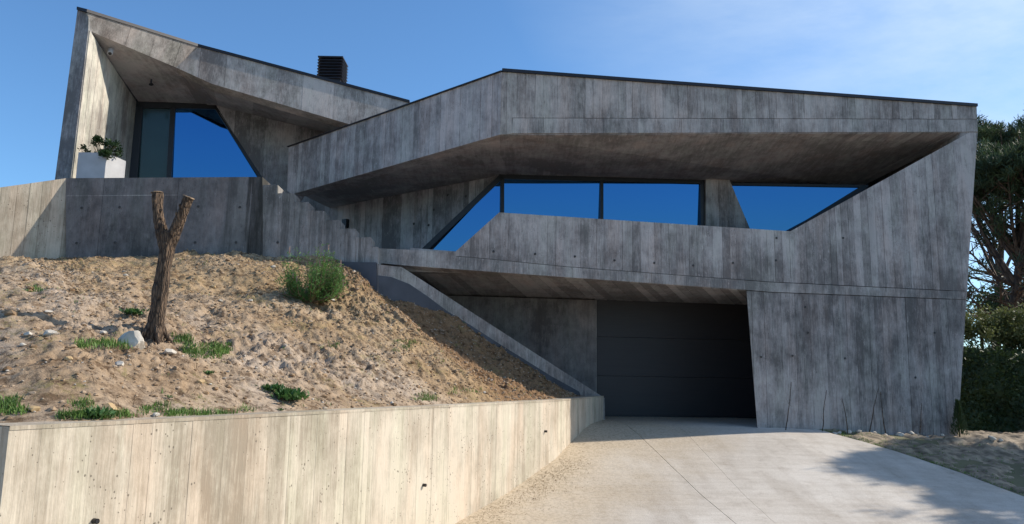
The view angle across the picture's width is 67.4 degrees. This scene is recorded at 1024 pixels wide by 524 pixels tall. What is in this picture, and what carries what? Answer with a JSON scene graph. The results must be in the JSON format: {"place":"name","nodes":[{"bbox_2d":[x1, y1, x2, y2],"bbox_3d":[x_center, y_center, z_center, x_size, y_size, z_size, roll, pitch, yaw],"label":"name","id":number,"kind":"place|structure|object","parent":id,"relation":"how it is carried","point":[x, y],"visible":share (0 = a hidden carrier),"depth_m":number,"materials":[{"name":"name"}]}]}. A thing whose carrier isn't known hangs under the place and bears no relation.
{"place":"outdoors","nodes":[
{"label":"outdoors","id":0,"kind":"place"},
{"bbox_2d":[0,249,584,422],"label":"earth bank","id":1,"kind":"structure","parent":0,"point":[34,374],"depth_m":8.27,"materials":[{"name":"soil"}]},
{"bbox_2d":[23,331,32,335],"bbox_3d":[-3.825,0.571,6.076,0.078,0.047,0.056,-1,-9,15],"label":"stone","id":2,"kind":"object","parent":1,"relation":"on","point":[28,333],"visible":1,"depth_m":6.06,"materials":[{"name":"white stone"}]},
{"bbox_2d":[27,406,40,411],"bbox_3d":[-2.909,0.895,4.671,0.067,0.042,0.056,-3,-10,26],"label":"stone","id":3,"kind":"object","parent":1,"relation":"on","point":[34,408],"visible":0.98,"depth_m":4.66,"materials":[{"name":"beige stone"}]},
{"bbox_2d":[43,329,57,336],"bbox_3d":[-3.683,0.573,6.130,0.104,0.068,0.104,6,-10,-28],"label":"stone","id":4,"kind":"object","parent":1,"relation":"on","point":[49,332],"visible":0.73,"depth_m":6.09,"materials":[{"name":"white stone"}]},
{"bbox_2d":[64,356,72,360],"bbox_3d":[-3.203,0.702,5.551,0.058,0.046,0.061,3,-9,-16],"label":"stone","id":5,"kind":"object","parent":1,"relation":"on","point":[68,358],"visible":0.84,"depth_m":5.53,"materials":[{"name":"beige stone"}]},
{"bbox_2d":[78,404,117,416],"bbox_3d":[-2.567,0.923,4.765,0.234,0.078,0.220,8,-11,-39],"label":"weed","id":6,"kind":"object","parent":1,"relation":"on","point":[96,411],"visible":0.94,"depth_m":4.72,"materials":[{"name":"green plant"}]},
{"bbox_2d":[102,403,118,411],"bbox_3d":[-2.583,0.938,4.942,0.107,0.065,0.102,-7,-12,44],"label":"stone","id":7,"kind":"object","parent":1,"relation":"on","point":[110,405],"visible":0.51,"depth_m":4.93,"materials":[{"name":"beige stone"}]},
{"bbox_2d":[115,361,123,366],"bbox_3d":[-2.947,0.767,5.766,0.064,0.054,0.075,6,-10,-31],"label":"stone","id":8,"kind":"object","parent":1,"relation":"on","point":[119,363],"visible":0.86,"depth_m":5.75,"materials":[{"name":"white stone"}]},
{"bbox_2d":[118,330,144,349],"bbox_3d":[-3.071,0.649,6.218,0.206,0.189,0.160,1,-9,0],"label":"rock","id":9,"kind":"object","parent":1,"relation":"on","point":[135,338],"visible":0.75,"depth_m":6.17,"materials":[{"name":"white stone"}]},
{"bbox_2d":[119,307,149,314],"bbox_3d":[-3.723,0.477,7.526,0.269,0.079,0.219,-2,-9,21],"label":"weed","id":10,"kind":"object","parent":1,"relation":"on","point":[133,310],"visible":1,"depth_m":7.50,"materials":[{"name":"green plant"}]},
{"bbox_2d":[141,191,194,345],"bbox_3d":[-3.144,0.072,6.978,0.475,1.447,0.314,1,-9,0],"label":"tree stump","id":11,"kind":"object","parent":1,"relation":"on","point":[155,330],"visible":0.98,"depth_m":6.93,"materials":[{"name":"brown wood"}]},
{"bbox_2d":[164,349,176,354],"bbox_3d":[-2.881,0.759,6.482,0.106,0.057,0.090,6,-10,-32],"label":"stone","id":12,"kind":"object","parent":1,"relation":"on","point":[170,351],"visible":0.93,"depth_m":6.45,"materials":[{"name":"white stone"}]},
{"bbox_2d":[0,177,381,290],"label":"terrace wall","id":13,"kind":"structure","parent":1,"relation":"on","point":[79,217],"depth_m":11.98,"materials":[{"name":"concrete"}]},
{"bbox_2d":[76,152,125,177],"bbox_3d":[-6.930,-1.448,12.941,0.542,0.670,0.504,1,-9,0],"label":"planter","id":14,"kind":"object","parent":13,"relation":"on","point":[91,165],"visible":0.54,"depth_m":12.73,"materials":[{"name":"white paint"}]},
{"bbox_2d":[77,134,123,159],"bbox_3d":[-6.884,-1.912,13.008,0.772,0.507,0.557,-3,-9,25],"label":"potted plant","id":15,"kind":"object","parent":14,"relation":"in","point":[105,151],"visible":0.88,"depth_m":12.93,"materials":[{"name":"green plant"}]},
{"bbox_2d":[203,370,218,373],"bbox_3d":[-2.508,0.908,6.361,0.119,0.044,0.108,-7,-12,42],"label":"weed","id":16,"kind":"object","parent":1,"relation":"on","point":[209,372],"visible":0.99,"depth_m":6.36,"materials":[{"name":"green plant"}]},
{"bbox_2d":[256,382,285,390],"bbox_3d":[-2.066,1.072,6.614,0.260,0.088,0.209,1,-9,0],"label":"weed","id":17,"kind":"object","parent":1,"relation":"on","point":[268,387],"visible":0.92,"depth_m":6.58,"materials":[{"name":"green plant"}]},
{"bbox_2d":[0,249,567,411],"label":"pebbles","id":18,"kind":"object","parent":1,"relation":"on","point":[212,305],"visible":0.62,"depth_m":9.03,"materials":[{"name":"grey stone"}]},
{"bbox_2d":[262,386,309,400],"bbox_3d":[-1.925,1.120,6.574,0.407,0.130,0.411,1,-9,0],"label":"weed","id":19,"kind":"object","parent":1,"relation":"on","point":[287,394],"visible":0.99,"depth_m":6.52,"materials":[{"name":"green plant"}]},
{"bbox_2d":[0,249,579,420],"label":"soil clods","id":20,"kind":"object","parent":1,"relation":"on","point":[8,312],"visible":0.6,"depth_m":8.97,"materials":[{"name":"brown soil"}]},
{"bbox_2d":[274,243,351,302],"bbox_3d":[-2.637,0.145,10.421,0.914,0.878,0.917,-1,-9,13],"label":"bush","id":21,"kind":"object","parent":1,"relation":"on","point":[320,287],"visible":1,"depth_m":10.26,"materials":[{"name":"green plant"}]},
{"bbox_2d":[331,263,343,285],"bbox_3d":[-2.595,0.189,11.183,0.338,0.368,0.312,1,-9,0],"label":"bush","id":22,"kind":"object","parent":1,"relation":"on","point":[340,272],"visible":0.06,"depth_m":11.14,"materials":[{"name":"green plant"}]},
{"bbox_2d":[0,0,1023,348],"label":"sky","id":23,"kind":"structure","parent":0,"point":[968,51],"materials":[{"name":"blue"}]},
{"bbox_2d":[455,416,1023,523],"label":"driveway","id":24,"kind":"structure","parent":0,"point":[675,470],"depth_m":9.99,"materials":[{"name":"concrete"}]},
{"bbox_2d":[377,264,604,419],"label":"ramp wall","id":25,"kind":"structure","parent":24,"relation":"on","point":[394,283],"depth_m":12.79,"materials":[{"name":"concrete"}]},
{"bbox_2d":[459,420,622,523],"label":"leaf litter","id":26,"kind":"object","parent":24,"relation":"on","point":[544,488],"visible":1,"depth_m":9.66,"materials":[{"name":"brown plant"}]},
{"bbox_2d":[785,388,790,429],"bbox_3d":[4.648,2.488,12.926,0.304,0.930,0.050,7,-11,-35],"label":"plant cane","id":27,"kind":"object","parent":24,"relation":"on","point":[788,409],"visible":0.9,"depth_m":12.93,"materials":[{"name":"brown plant"}]},
{"bbox_2d":[821,390,826,430],"bbox_3d":[5.285,2.585,13.016,0.277,0.811,0.038,7,-11,-35],"label":"plant cane","id":28,"kind":"object","parent":24,"relation":"on","point":[823,412],"visible":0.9,"depth_m":13.02,"materials":[{"name":"brown plant"}]},
{"bbox_2d":[754,418,1023,493],"bbox_3d":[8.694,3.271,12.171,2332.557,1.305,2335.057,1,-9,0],"label":"ground","id":29,"kind":"structure","parent":0,"point":[1010,442],"depth_m":12.05,"materials":[{"name":"soil"}]},
{"bbox_2d":[0,396,603,523],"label":"retaining wall","id":30,"kind":"structure","parent":29,"relation":"on","point":[438,464],"depth_m":6.00,"materials":[{"name":"concrete"}]},
{"bbox_2d":[55,7,977,435],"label":"concrete house","id":31,"kind":"structure","parent":29,"relation":"on","point":[647,247],"depth_m":14.17,"materials":[{"name":"concrete"}]},
{"bbox_2d":[107,47,113,55],"bbox_3d":[-7.453,-3.941,14.259,0.107,0.250,0.191,4,-9,-20],"label":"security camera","id":32,"kind":"object","parent":31,"relation":"attached to","point":[110,51],"visible":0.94,"depth_m":14.20,"materials":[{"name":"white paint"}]},
{"bbox_2d":[129,108,169,177],"bbox_3d":[-7.709,-2.502,16.451,0.802,1.727,0.172,4,-9,-18],"label":"window","id":33,"kind":"structure","parent":31,"relation":"in","point":[149,153],"depth_m":16.45,"materials":[{"name":"glass"}]},
{"bbox_2d":[136,102,260,177],"bbox_3d":[-6.786,-2.575,16.769,2.725,1.864,0.175,4,-9,-18],"label":"window","id":34,"kind":"structure","parent":31,"relation":"in","point":[201,143],"depth_m":16.78,"materials":[{"name":"glass"}]},
{"bbox_2d":[342,219,348,228],"bbox_3d":[-3.825,-0.878,17.649,0.140,0.208,0.100,-5,-10,35],"label":"wall lamp","id":35,"kind":"object","parent":31,"relation":"attached to","point":[345,222],"visible":0.68,"depth_m":17.61,"materials":[{"name":"metal"}]},
{"bbox_2d":[422,174,502,250],"bbox_3d":[-1.009,-0.915,15.138,1.662,1.738,0.159,2,-9,-8],"label":"window","id":36,"kind":"structure","parent":31,"relation":"in","point":[484,207],"depth_m":15.15,"materials":[{"name":"glass"}]},
{"bbox_2d":[499,174,704,225],"bbox_3d":[1.879,-1.078,15.571,4.348,1.428,0.140,2,-9,-8],"label":"window","id":37,"kind":"structure","parent":31,"relation":"in","point":[672,201],"depth_m":15.60,"materials":[{"name":"glass"}]},
{"bbox_2d":[597,300,755,417],"bbox_3d":[3.479,1.927,15.321,3.741,2.301,0.071,2,-9,-8],"label":"garage door","id":38,"kind":"structure","parent":31,"relation":"in","point":[655,359],"depth_m":15.25,"materials":[{"name":"metal"}]},
{"bbox_2d":[731,183,867,230],"bbox_3d":[5.869,-1.060,15.802,2.812,1.164,0.130,0,-9,6],"label":"window","id":39,"kind":"structure","parent":31,"relation":"in","point":[765,206],"depth_m":15.84,"materials":[{"name":"glass"}]},
{"bbox_2d":[840,399,847,433],"bbox_3d":[5.650,2.609,13.041,0.081,0.632,0.199,3,-9,-15],"label":"plant cane","id":40,"kind":"object","parent":29,"relation":"on","point":[846,418],"visible":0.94,"depth_m":13.01,"materials":[{"name":"brown plant"}]},
{"bbox_2d":[869,388,878,431],"bbox_3d":[6.193,2.542,13.166,0.355,0.768,0.053,6,-10,-30],"label":"plant cane","id":41,"kind":"object","parent":29,"relation":"on","point":[873,412],"visible":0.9,"depth_m":13.13,"materials":[{"name":"brown plant"}]},
{"bbox_2d":[880,392,886,432],"bbox_3d":[6.374,2.608,13.178,0.097,0.756,0.114,-6,-11,41],"label":"plant cane","id":42,"kind":"object","parent":29,"relation":"on","point":[882,414],"visible":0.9,"depth_m":13.17,"materials":[{"name":"brown plant"}]},
{"bbox_2d":[949,399,969,436],"bbox_3d":[7.743,2.711,13.306,0.314,0.683,0.318,1,-9,0],"label":"cypress sapling","id":43,"kind":"object","parent":29,"relation":"on","point":[957,415],"visible":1,"depth_m":13.29,"materials":[{"name":"green plant"}]},
{"bbox_2d":[960,338,1023,432],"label":"hedge","id":44,"kind":"object","parent":29,"relation":"on","point":[992,391],"visible":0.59,"depth_m":16.94,"materials":[{"name":"green plant"}]},
{"bbox_2d":[964,301,1023,347],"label":"bush","id":45,"kind":"object","parent":29,"relation":"on","point":[971,332],"visible":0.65,"depth_m":18.35,"materials":[{"name":"green plant"}]},
{"bbox_2d":[966,135,1023,347],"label":"pine tree","id":46,"kind":"object","parent":29,"relation":"on","point":[994,223],"visible":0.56,"depth_m":24.09,"materials":[{"name":"green plant"}]},
{"bbox_2d":[966,276,1023,343],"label":"shrub","id":47,"kind":"object","parent":29,"relation":"on","point":[984,293],"visible":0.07,"depth_m":27.02,"materials":[{"name":"green plant"}]},
{"bbox_2d":[968,114,1023,347],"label":"pine tree","id":48,"kind":"object","parent":29,"relation":"on","point":[1000,133],"visible":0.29,"depth_m":32.69,"materials":[{"name":"green plant"}]},
{"bbox_2d":[969,280,1022,309],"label":"shrub","id":49,"kind":"object","parent":29,"relation":"on","point":[987,295],"visible":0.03,"depth_m":27.18,"materials":[{"name":"green plant"}]},
{"bbox_2d":[974,138,1023,291],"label":"pine tree","id":50,"kind":"object","parent":29,"relation":"on","point":[995,174],"visible":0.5,"depth_m":23.70,"materials":[{"name":"green plant"}]},
{"bbox_2d":[974,316,1023,350],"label":"bush","id":51,"kind":"object","parent":29,"relation":"on","point":[1017,331],"visible":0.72,"depth_m":18.15,"materials":[{"name":"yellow plant"}]},
{"bbox_2d":[975,302,1023,345],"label":"bush","id":52,"kind":"object","parent":29,"relation":"on","point":[1017,317],"visible":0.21,"depth_m":18.59,"materials":[{"name":"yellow plant"}]}
]}

